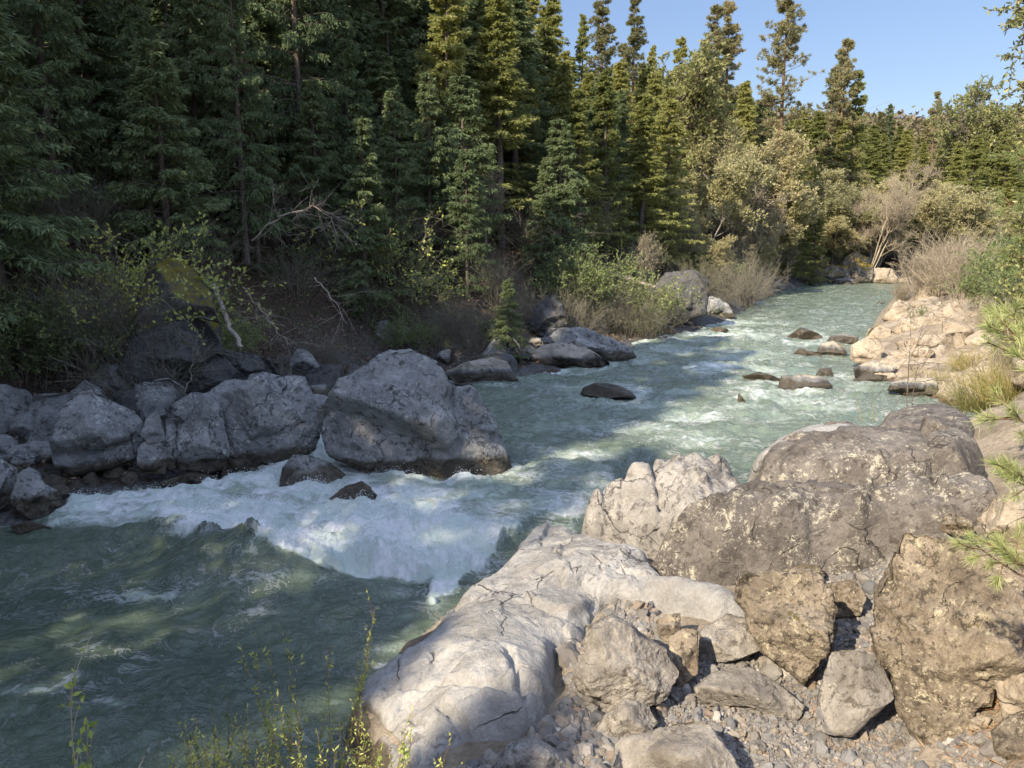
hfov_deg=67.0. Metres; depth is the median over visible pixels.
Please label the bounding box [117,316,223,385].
boulder
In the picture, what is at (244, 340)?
bush
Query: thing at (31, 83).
fir tree
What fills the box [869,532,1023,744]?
boulder
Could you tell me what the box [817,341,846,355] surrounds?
boulder
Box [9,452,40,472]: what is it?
bank rock
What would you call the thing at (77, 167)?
shrub
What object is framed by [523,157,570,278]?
fir tree
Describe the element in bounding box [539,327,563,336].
boulder
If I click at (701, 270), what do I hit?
shrub
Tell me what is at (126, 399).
bank rock
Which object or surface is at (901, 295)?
shrub
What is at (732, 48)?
pine tree
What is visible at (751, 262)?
shrub
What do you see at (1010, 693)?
boulder
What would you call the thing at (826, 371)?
boulder
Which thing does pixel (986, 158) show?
conifer tree
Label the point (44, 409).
boulder
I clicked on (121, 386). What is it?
bank rock
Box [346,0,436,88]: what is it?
fir tree
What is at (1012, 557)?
pine tree
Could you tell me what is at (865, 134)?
conifer tree
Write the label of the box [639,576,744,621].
rock slab
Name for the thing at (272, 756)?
willow shoots
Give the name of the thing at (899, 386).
boulder
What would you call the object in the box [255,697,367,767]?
willow shoots
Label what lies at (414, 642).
rock slab
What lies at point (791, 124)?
conifer tree
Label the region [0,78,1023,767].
ground
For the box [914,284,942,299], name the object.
bank rock
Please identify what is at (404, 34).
fir tree
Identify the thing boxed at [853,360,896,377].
boulder
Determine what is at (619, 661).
boulder
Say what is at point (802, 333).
boulder
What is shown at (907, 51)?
sky
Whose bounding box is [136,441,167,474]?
boulder
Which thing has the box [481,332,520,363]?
boulder
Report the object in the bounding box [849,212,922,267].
broadleaf tree
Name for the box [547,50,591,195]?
fir tree
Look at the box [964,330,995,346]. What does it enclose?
bank rock
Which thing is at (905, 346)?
sapling
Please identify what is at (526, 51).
fir tree
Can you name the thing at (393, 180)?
fir tree
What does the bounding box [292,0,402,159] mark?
fir tree
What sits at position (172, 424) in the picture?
boulder
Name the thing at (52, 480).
bank rock
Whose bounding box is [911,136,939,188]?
conifer tree
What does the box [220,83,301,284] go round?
fir tree
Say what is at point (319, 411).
bank rock
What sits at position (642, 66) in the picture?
conifer tree
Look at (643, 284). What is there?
fallen log
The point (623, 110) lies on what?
fir tree
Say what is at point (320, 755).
willow shoots
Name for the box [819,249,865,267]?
shrub
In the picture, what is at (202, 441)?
boulder
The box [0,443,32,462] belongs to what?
boulder
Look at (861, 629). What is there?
bank rock
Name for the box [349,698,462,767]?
willow shoots
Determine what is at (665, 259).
shrub
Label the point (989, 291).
bush
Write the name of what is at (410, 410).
boulder
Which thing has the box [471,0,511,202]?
fir tree
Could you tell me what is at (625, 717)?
boulder
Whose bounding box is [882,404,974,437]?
bedrock outcrop
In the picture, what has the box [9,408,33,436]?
bank rock
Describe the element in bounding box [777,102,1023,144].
wood
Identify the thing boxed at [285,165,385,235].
shrub
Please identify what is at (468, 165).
fir tree
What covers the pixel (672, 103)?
fir tree
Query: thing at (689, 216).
conifer tree
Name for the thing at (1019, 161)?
broadleaf tree
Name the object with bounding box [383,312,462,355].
shrub
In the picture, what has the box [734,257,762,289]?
shrub
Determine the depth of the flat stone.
7.36 m
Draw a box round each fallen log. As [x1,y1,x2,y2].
[212,283,243,349]
[595,265,657,289]
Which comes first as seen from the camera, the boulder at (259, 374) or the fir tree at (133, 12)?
the boulder at (259, 374)
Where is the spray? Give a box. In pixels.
[69,442,513,596]
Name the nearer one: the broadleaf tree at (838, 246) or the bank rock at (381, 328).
the bank rock at (381, 328)
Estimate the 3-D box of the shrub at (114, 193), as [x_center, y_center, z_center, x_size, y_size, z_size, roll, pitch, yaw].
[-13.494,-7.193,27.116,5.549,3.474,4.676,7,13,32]
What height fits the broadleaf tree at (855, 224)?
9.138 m
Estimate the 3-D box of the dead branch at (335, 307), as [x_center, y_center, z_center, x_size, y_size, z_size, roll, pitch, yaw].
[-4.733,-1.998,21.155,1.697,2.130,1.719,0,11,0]
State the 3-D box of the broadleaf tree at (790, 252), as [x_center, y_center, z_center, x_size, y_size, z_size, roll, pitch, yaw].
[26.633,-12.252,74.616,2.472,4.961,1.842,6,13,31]
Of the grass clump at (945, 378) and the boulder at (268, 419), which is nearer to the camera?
the boulder at (268, 419)
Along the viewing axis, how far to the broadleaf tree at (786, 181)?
70.50 m
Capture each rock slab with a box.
[343,522,659,767]
[398,625,438,654]
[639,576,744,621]
[748,423,850,481]
[875,339,996,406]
[892,299,966,320]
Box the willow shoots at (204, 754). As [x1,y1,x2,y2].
[172,727,241,767]
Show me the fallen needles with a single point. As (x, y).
(986, 709)
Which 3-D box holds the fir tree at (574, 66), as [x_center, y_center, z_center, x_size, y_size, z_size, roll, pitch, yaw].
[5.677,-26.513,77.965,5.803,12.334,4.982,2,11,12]
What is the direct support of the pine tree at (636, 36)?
on the ground
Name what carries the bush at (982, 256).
on the ground
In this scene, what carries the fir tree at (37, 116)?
on the ground
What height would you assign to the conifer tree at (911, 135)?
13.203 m
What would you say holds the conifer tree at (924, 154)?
on the ground
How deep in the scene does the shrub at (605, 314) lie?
37.61 m
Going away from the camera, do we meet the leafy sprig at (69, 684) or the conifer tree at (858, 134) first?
the leafy sprig at (69, 684)
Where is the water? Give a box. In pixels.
[0,279,978,767]
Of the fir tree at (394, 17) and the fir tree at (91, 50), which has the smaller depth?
the fir tree at (91, 50)
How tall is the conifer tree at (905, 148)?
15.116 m
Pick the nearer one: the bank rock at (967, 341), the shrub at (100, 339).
the shrub at (100, 339)
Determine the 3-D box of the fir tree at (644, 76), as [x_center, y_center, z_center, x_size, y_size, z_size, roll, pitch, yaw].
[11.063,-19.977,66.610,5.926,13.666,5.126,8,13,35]
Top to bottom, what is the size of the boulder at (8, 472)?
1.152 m
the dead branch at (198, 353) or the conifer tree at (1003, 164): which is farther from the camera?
the conifer tree at (1003, 164)
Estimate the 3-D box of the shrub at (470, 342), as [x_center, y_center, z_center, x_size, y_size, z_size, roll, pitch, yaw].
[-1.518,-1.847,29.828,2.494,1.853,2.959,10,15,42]
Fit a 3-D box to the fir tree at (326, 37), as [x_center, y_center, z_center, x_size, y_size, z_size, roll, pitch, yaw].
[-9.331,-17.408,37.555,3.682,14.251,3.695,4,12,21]
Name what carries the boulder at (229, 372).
on the ground
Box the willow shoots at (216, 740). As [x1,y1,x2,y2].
[178,704,271,767]
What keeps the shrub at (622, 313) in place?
on the ground
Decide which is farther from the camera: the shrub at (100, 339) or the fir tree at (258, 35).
the fir tree at (258, 35)
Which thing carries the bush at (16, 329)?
on the ground
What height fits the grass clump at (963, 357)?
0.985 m
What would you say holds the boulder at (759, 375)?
in the water
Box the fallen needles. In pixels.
[677,635,1023,767]
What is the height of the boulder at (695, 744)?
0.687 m
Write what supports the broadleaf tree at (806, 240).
on the ground
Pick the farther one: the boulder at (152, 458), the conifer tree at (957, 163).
the conifer tree at (957, 163)
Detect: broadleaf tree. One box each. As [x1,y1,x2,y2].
[622,121,780,247]
[647,31,739,177]
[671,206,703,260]
[682,237,716,282]
[695,232,737,287]
[697,207,725,233]
[703,202,755,244]
[706,125,819,258]
[707,165,862,264]
[721,164,793,285]
[733,233,756,267]
[741,195,808,264]
[746,228,779,283]
[778,244,799,281]
[787,236,816,277]
[799,179,865,240]
[811,215,870,267]
[813,185,922,263]
[822,190,888,253]
[835,159,944,268]
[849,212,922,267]
[851,176,906,255]
[870,176,959,267]
[899,239,926,263]
[915,181,1004,265]
[916,73,1023,197]
[922,187,1003,261]
[951,183,1021,238]
[954,210,1023,256]
[968,221,1013,251]
[982,0,1023,355]
[985,147,1023,284]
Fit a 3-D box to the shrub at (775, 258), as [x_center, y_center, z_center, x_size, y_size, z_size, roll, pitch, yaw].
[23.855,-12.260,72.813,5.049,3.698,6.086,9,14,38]
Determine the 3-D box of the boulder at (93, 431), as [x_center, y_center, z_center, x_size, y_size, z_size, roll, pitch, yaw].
[-8.592,0.998,16.020,1.616,1.753,1.626,0,11,0]
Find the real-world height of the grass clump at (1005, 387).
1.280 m
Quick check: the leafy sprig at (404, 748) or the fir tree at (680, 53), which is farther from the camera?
the fir tree at (680, 53)
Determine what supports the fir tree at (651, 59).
on the ground
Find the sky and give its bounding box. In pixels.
[530,0,1023,118]
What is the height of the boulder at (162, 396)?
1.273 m
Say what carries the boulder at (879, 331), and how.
on the ground
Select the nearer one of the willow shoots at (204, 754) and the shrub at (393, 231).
the willow shoots at (204, 754)
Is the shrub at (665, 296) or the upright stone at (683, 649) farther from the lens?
the shrub at (665, 296)
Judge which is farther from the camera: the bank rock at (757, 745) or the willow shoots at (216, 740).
the bank rock at (757, 745)
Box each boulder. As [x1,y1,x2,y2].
[0,401,19,442]
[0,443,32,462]
[0,459,17,509]
[9,466,62,519]
[10,521,51,534]
[24,393,70,442]
[49,390,143,476]
[71,379,105,396]
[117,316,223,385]
[134,378,185,429]
[136,257,218,333]
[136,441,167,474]
[140,410,164,443]
[159,472,218,487]
[165,418,179,471]
[171,392,229,474]
[176,353,236,393]
[205,375,320,465]
[221,459,258,475]
[222,349,278,378]
[247,371,274,378]
[279,455,344,486]
[321,348,511,478]
[329,481,376,499]
[445,357,517,383]
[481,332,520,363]
[500,735,564,767]
[521,342,537,358]
[527,294,567,332]
[528,337,542,345]
[530,342,609,367]
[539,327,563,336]
[541,327,636,361]
[570,614,678,706]
[580,383,635,399]
[597,699,657,736]
[611,721,738,767]
[639,269,708,322]
[707,296,734,318]
[709,327,728,332]
[734,568,837,685]
[737,393,745,401]
[743,372,779,380]
[778,374,832,389]
[787,327,821,339]
[793,348,821,355]
[815,649,893,736]
[816,367,833,376]
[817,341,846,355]
[819,264,843,282]
[827,334,858,343]
[834,277,858,284]
[839,251,873,283]
[850,338,884,363]
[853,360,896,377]
[853,373,886,381]
[865,268,896,283]
[865,324,890,338]
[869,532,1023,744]
[881,304,915,320]
[887,377,938,395]
[888,346,934,358]
[892,315,958,333]
[895,332,965,348]
[956,350,977,364]
[963,311,977,321]
[976,486,1023,560]
[991,710,1023,759]
[994,671,1023,719]
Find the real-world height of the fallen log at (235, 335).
1.565 m
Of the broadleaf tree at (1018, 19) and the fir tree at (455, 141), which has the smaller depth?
the broadleaf tree at (1018, 19)
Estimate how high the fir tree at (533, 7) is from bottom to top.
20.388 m
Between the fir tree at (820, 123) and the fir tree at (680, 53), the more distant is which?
the fir tree at (820, 123)
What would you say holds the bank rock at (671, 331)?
on the ground
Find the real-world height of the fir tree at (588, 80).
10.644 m
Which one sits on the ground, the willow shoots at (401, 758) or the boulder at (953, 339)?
the willow shoots at (401, 758)
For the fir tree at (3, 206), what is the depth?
17.69 m
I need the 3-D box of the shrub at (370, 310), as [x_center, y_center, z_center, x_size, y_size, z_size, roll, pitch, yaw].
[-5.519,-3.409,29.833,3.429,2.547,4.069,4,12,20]
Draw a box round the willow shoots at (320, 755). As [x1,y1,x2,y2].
[268,729,390,767]
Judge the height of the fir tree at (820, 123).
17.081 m
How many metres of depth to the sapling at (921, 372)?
15.76 m
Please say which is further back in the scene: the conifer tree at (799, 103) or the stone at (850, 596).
the conifer tree at (799, 103)
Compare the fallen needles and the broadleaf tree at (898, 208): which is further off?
the broadleaf tree at (898, 208)
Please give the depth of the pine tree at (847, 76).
92.82 m
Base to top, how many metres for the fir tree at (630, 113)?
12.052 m
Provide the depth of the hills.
366.76 m
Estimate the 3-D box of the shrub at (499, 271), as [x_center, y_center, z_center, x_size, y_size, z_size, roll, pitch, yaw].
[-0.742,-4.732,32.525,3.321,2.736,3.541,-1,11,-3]
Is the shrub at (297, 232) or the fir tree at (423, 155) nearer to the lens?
the shrub at (297, 232)
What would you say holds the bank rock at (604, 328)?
on the ground
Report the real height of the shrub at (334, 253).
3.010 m
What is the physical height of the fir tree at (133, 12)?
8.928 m
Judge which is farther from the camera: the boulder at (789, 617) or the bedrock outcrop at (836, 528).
the bedrock outcrop at (836, 528)
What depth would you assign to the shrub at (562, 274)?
37.14 m
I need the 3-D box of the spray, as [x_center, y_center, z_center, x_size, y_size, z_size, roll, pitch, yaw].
[-3.421,1.980,14.195,8.224,0.758,5.796,8,14,37]
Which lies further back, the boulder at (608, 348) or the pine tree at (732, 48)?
the pine tree at (732, 48)
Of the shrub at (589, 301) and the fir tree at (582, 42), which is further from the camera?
the fir tree at (582, 42)
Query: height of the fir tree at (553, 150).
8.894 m
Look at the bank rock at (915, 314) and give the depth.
34.05 m
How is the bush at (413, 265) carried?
on the ground
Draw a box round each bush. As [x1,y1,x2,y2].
[0,271,78,366]
[0,282,110,388]
[3,286,138,377]
[23,211,213,339]
[57,211,295,348]
[213,301,275,353]
[287,192,482,308]
[353,237,492,316]
[369,308,444,349]
[459,216,509,244]
[467,315,520,342]
[906,305,931,316]
[934,258,1015,307]
[949,230,1023,291]
[968,231,1023,270]
[969,259,1023,311]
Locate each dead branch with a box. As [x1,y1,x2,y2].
[152,319,243,395]
[229,281,322,374]
[252,174,362,251]
[307,272,371,347]
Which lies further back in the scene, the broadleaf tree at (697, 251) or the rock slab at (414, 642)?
the broadleaf tree at (697, 251)
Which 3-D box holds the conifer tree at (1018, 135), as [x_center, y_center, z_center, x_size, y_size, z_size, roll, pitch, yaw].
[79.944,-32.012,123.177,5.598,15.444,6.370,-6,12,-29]
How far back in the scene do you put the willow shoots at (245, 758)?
4.50 m
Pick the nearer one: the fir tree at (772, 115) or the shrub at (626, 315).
the shrub at (626, 315)
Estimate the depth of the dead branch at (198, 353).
17.65 m
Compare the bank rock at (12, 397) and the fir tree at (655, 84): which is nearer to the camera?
the bank rock at (12, 397)
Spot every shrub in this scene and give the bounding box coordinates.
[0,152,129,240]
[0,230,199,380]
[0,268,163,381]
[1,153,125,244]
[16,163,173,261]
[29,112,113,195]
[35,284,272,404]
[60,142,180,220]
[75,125,216,215]
[116,201,276,277]
[211,164,328,243]
[248,232,360,303]
[262,170,384,261]
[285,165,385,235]
[296,322,356,364]
[300,226,397,289]
[324,268,420,330]
[333,187,464,262]
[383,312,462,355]
[401,293,480,345]
[412,284,512,340]
[441,315,500,356]
[459,248,533,303]
[481,284,535,325]
[482,183,552,236]
[486,195,608,261]
[499,277,557,321]
[519,237,643,318]
[522,240,638,316]
[522,282,641,337]
[537,276,599,324]
[539,249,599,289]
[541,191,628,250]
[550,277,613,325]
[571,267,674,338]
[576,281,630,335]
[583,256,698,332]
[591,275,660,326]
[596,286,654,330]
[610,229,675,281]
[617,295,697,339]
[641,286,703,329]
[664,253,731,292]
[668,244,718,272]
[675,286,724,323]
[680,245,758,303]
[709,253,794,308]
[709,257,757,289]
[718,259,786,305]
[730,247,764,271]
[730,249,794,297]
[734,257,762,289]
[749,242,797,273]
[792,258,832,284]
[806,252,844,268]
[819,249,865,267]
[885,233,957,297]
[886,278,912,300]
[900,220,996,297]
[919,221,1007,300]
[957,289,1019,330]
[971,326,1023,372]
[981,291,1023,358]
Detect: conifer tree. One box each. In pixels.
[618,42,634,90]
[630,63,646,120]
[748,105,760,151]
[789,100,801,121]
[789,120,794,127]
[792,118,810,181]
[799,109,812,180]
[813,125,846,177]
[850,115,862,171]
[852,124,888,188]
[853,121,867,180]
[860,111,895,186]
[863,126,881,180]
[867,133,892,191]
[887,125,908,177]
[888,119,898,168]
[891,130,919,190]
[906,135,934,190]
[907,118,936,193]
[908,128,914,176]
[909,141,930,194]
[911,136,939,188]
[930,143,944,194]
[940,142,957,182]
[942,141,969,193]
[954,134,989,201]
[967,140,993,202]
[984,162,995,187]
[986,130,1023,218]
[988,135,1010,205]
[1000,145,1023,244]
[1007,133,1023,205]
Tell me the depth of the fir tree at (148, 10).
26.53 m
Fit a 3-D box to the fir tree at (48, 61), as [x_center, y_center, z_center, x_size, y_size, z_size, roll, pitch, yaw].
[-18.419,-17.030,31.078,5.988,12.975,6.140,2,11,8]
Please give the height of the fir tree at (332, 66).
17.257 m
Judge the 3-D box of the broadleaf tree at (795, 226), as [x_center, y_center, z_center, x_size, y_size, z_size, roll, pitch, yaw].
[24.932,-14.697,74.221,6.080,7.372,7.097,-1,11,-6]
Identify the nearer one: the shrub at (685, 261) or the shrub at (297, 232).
the shrub at (297, 232)
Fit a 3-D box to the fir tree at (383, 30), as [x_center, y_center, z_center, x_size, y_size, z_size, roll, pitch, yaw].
[-5.880,-12.954,37.346,4.574,8.612,4.261,8,13,34]
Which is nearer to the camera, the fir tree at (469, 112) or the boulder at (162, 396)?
the boulder at (162, 396)
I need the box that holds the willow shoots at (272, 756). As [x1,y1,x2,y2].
[239,689,323,767]
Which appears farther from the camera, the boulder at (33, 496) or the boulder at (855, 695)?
the boulder at (33, 496)
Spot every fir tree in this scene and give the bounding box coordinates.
[0,0,121,393]
[0,0,132,241]
[0,7,59,178]
[0,88,48,252]
[0,176,19,215]
[3,0,178,235]
[6,2,65,158]
[12,0,113,117]
[37,0,124,214]
[62,1,181,214]
[63,0,189,132]
[81,37,232,289]
[87,0,203,260]
[110,0,267,146]
[143,0,259,237]
[153,0,333,212]
[155,0,323,135]
[177,0,273,251]
[188,0,290,264]
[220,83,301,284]
[226,0,353,245]
[245,7,335,231]
[249,0,376,200]
[281,78,354,270]
[290,5,368,127]
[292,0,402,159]
[303,0,358,140]
[316,13,386,240]
[321,103,398,253]
[324,115,408,320]
[341,50,424,214]
[343,0,442,189]
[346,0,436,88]
[364,20,439,204]
[365,90,431,274]
[390,0,442,133]
[396,0,451,129]
[399,71,460,248]
[400,0,503,191]
[402,0,494,227]
[411,74,512,258]
[438,128,468,269]
[438,149,496,297]
[450,0,544,247]
[454,0,508,187]
[468,0,573,227]
[468,170,513,250]
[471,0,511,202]
[482,3,560,202]
[484,278,528,366]
[507,26,584,199]
[508,70,542,225]
[519,118,598,269]
[523,0,542,93]
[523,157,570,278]
[532,0,584,164]
[536,59,598,220]
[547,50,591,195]
[548,87,624,259]
[570,55,580,87]
[573,75,638,236]
[574,13,593,96]
[580,71,603,179]
[582,68,640,260]
[596,61,648,230]
[602,73,645,222]
[610,90,635,230]
[610,92,680,257]
[624,72,677,240]
[628,67,667,229]
[632,86,711,274]
[646,44,658,98]
[668,35,702,179]
[681,120,705,191]
[712,96,748,209]
[733,82,759,232]
[753,96,777,164]
[761,114,782,184]
[771,126,802,179]
[773,162,821,281]
[792,196,832,285]
[802,110,840,191]
[825,120,851,194]
[840,69,874,252]
[883,104,894,159]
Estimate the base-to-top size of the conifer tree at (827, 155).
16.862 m
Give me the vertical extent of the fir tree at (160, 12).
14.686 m
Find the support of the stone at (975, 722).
on the gravel
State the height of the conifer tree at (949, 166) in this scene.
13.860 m
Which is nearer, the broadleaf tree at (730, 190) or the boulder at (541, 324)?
the boulder at (541, 324)
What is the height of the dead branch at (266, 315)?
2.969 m
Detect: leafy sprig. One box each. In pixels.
[56,636,97,767]
[375,742,408,767]
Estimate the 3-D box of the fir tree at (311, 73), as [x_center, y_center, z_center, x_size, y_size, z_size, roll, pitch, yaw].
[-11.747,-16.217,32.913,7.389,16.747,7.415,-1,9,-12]
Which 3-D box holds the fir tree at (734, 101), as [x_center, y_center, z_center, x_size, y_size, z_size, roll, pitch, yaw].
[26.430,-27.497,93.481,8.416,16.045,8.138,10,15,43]
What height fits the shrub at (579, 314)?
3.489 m
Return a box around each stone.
[656,613,680,644]
[669,628,698,687]
[694,667,804,719]
[698,613,759,661]
[793,563,824,576]
[826,579,866,617]
[916,746,955,767]
[939,513,974,537]
[963,730,990,747]
[968,715,990,730]
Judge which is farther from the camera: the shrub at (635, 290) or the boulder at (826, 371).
the shrub at (635, 290)
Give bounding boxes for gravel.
[456,552,1006,767]
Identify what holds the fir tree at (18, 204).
on the ground
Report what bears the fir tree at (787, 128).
on the ground
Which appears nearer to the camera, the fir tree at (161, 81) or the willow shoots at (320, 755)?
the willow shoots at (320, 755)
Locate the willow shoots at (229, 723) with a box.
[149,684,281,767]
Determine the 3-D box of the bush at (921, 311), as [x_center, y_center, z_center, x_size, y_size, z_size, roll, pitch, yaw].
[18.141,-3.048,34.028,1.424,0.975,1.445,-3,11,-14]
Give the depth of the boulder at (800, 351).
32.92 m
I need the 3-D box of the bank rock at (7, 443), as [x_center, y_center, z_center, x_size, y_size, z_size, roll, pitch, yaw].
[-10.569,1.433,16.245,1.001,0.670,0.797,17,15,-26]
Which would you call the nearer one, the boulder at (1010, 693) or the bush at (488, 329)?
the boulder at (1010, 693)
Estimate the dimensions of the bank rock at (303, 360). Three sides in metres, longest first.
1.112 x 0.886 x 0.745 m
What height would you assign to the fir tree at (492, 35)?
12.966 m
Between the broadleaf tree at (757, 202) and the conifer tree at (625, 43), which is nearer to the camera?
the broadleaf tree at (757, 202)
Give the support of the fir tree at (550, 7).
on the ground
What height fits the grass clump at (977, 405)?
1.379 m
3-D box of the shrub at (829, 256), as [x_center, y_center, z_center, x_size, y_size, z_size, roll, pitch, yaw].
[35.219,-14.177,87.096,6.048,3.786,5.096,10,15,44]
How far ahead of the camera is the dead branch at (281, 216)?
21.85 m
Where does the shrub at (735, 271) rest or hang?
on the ground
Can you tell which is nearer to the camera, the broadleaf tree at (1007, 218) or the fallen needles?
the fallen needles
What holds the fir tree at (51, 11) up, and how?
on the ground
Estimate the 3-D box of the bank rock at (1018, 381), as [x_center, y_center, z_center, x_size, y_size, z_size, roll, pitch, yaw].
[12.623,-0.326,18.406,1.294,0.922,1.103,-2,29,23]
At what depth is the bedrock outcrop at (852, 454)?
10.97 m
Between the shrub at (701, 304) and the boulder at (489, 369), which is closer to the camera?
the boulder at (489, 369)
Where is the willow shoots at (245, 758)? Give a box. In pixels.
[194,722,306,767]
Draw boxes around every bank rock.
[0,384,32,416]
[0,434,16,453]
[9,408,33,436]
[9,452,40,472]
[27,440,51,464]
[43,474,66,486]
[52,484,69,498]
[79,472,100,486]
[91,364,134,391]
[102,465,124,478]
[109,389,140,417]
[120,471,140,484]
[288,349,318,372]
[305,364,343,390]
[310,384,329,396]
[313,394,327,409]
[317,409,322,429]
[375,320,401,341]
[436,349,450,363]
[491,353,516,373]
[591,321,608,334]
[663,325,676,334]
[734,728,746,739]
[749,739,766,753]
[782,747,791,756]
[786,687,793,692]
[807,681,817,691]
[852,616,860,622]
[852,625,868,634]
[864,631,870,637]
[889,738,904,750]
[905,311,921,318]
[909,297,942,307]
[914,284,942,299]
[942,320,973,336]
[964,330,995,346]
[1009,357,1023,388]
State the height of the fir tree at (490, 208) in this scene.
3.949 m
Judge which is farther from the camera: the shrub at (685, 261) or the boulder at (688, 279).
the shrub at (685, 261)
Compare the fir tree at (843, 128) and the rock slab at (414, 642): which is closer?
the rock slab at (414, 642)
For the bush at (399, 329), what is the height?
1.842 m
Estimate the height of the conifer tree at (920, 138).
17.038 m
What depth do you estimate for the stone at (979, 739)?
6.28 m
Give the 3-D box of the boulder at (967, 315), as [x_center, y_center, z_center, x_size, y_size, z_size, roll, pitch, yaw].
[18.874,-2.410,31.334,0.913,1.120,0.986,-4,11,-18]
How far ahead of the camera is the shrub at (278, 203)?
29.42 m
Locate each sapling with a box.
[874,306,970,406]
[888,324,973,411]
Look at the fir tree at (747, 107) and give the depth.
76.89 m
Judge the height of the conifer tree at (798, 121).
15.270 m
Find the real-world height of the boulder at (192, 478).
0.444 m
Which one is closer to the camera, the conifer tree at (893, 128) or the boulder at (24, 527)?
the boulder at (24, 527)
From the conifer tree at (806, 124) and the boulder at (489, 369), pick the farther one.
the conifer tree at (806, 124)
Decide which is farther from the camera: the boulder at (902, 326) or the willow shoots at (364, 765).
the boulder at (902, 326)
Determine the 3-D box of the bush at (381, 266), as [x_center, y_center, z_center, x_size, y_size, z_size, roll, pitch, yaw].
[-5.004,-5.242,30.257,7.286,4.794,6.174,-3,11,-16]
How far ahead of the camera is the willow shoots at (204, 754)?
4.72 m
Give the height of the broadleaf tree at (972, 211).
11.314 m
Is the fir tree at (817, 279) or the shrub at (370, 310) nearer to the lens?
the shrub at (370, 310)
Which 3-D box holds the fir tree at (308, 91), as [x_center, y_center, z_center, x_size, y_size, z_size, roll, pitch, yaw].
[-7.675,-7.582,29.326,2.834,7.653,2.874,8,13,36]
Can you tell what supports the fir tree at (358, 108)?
on the ground
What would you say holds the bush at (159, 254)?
on the ground
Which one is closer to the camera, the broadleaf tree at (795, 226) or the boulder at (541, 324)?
the boulder at (541, 324)
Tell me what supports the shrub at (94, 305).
on the ground
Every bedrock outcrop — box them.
[554,561,651,588]
[581,452,739,560]
[651,461,996,585]
[753,414,985,486]
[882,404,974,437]
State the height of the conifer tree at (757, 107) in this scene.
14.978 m
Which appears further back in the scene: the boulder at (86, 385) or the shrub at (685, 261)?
the shrub at (685, 261)
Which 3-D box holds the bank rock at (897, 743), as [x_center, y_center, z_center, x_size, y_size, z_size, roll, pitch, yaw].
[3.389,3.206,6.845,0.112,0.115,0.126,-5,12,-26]
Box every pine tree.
[577,0,628,170]
[618,0,654,217]
[680,4,754,184]
[699,0,758,229]
[733,0,833,259]
[801,47,848,185]
[808,38,875,190]
[925,91,945,185]
[945,288,1023,592]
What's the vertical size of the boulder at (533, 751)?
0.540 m
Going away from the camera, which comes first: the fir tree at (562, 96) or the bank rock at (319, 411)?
the bank rock at (319, 411)
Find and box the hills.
[825,120,1017,145]
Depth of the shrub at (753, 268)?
58.62 m
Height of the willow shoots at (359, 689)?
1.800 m
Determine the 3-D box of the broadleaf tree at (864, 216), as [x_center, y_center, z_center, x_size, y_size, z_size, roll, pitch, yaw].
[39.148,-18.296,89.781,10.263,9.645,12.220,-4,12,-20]
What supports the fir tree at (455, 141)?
on the ground
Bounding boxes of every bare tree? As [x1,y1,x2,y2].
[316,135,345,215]
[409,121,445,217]
[623,230,667,286]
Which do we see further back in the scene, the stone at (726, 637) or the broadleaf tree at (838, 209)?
the broadleaf tree at (838, 209)
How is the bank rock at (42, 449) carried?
on the ground
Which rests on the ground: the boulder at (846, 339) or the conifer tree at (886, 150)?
the conifer tree at (886, 150)
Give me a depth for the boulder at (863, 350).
29.20 m
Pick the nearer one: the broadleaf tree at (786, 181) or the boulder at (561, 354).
the boulder at (561, 354)
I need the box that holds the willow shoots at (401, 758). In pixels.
[347,706,450,767]
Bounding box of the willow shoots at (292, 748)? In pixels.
[223,698,303,767]
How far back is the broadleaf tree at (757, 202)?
64.38 m
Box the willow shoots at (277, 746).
[167,687,284,767]
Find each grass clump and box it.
[903,360,956,395]
[924,360,1012,414]
[938,343,989,371]
[944,352,1023,405]
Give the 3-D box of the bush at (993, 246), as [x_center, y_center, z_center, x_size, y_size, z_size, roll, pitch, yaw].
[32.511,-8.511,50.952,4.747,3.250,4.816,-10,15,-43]
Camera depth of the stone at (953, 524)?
8.91 m
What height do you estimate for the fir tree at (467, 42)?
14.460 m
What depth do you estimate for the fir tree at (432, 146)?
31.71 m
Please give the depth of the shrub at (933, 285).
41.52 m
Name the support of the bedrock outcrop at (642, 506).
on the ground
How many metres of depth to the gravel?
7.12 m
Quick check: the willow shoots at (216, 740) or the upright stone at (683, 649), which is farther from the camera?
the upright stone at (683, 649)
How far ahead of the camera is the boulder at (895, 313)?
36.02 m
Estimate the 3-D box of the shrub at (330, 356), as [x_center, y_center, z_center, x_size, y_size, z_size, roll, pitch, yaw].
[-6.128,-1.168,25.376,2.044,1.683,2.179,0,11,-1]
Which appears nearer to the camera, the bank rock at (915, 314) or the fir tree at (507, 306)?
the fir tree at (507, 306)
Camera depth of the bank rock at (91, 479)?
15.58 m
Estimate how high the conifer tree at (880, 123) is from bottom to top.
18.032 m
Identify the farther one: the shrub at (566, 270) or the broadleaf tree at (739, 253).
the broadleaf tree at (739, 253)
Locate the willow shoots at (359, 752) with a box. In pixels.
[296,705,392,767]
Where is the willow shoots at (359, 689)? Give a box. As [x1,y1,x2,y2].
[237,588,378,767]
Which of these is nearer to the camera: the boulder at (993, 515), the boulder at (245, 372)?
the boulder at (993, 515)
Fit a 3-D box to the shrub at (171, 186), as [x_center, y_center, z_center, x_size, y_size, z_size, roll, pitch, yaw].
[-13.178,-7.830,28.298,4.737,3.469,5.710,3,11,13]
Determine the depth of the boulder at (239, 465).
16.16 m
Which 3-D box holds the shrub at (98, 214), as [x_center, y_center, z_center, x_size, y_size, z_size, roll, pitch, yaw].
[-12.062,-4.899,21.712,4.364,3.242,5.179,9,14,38]

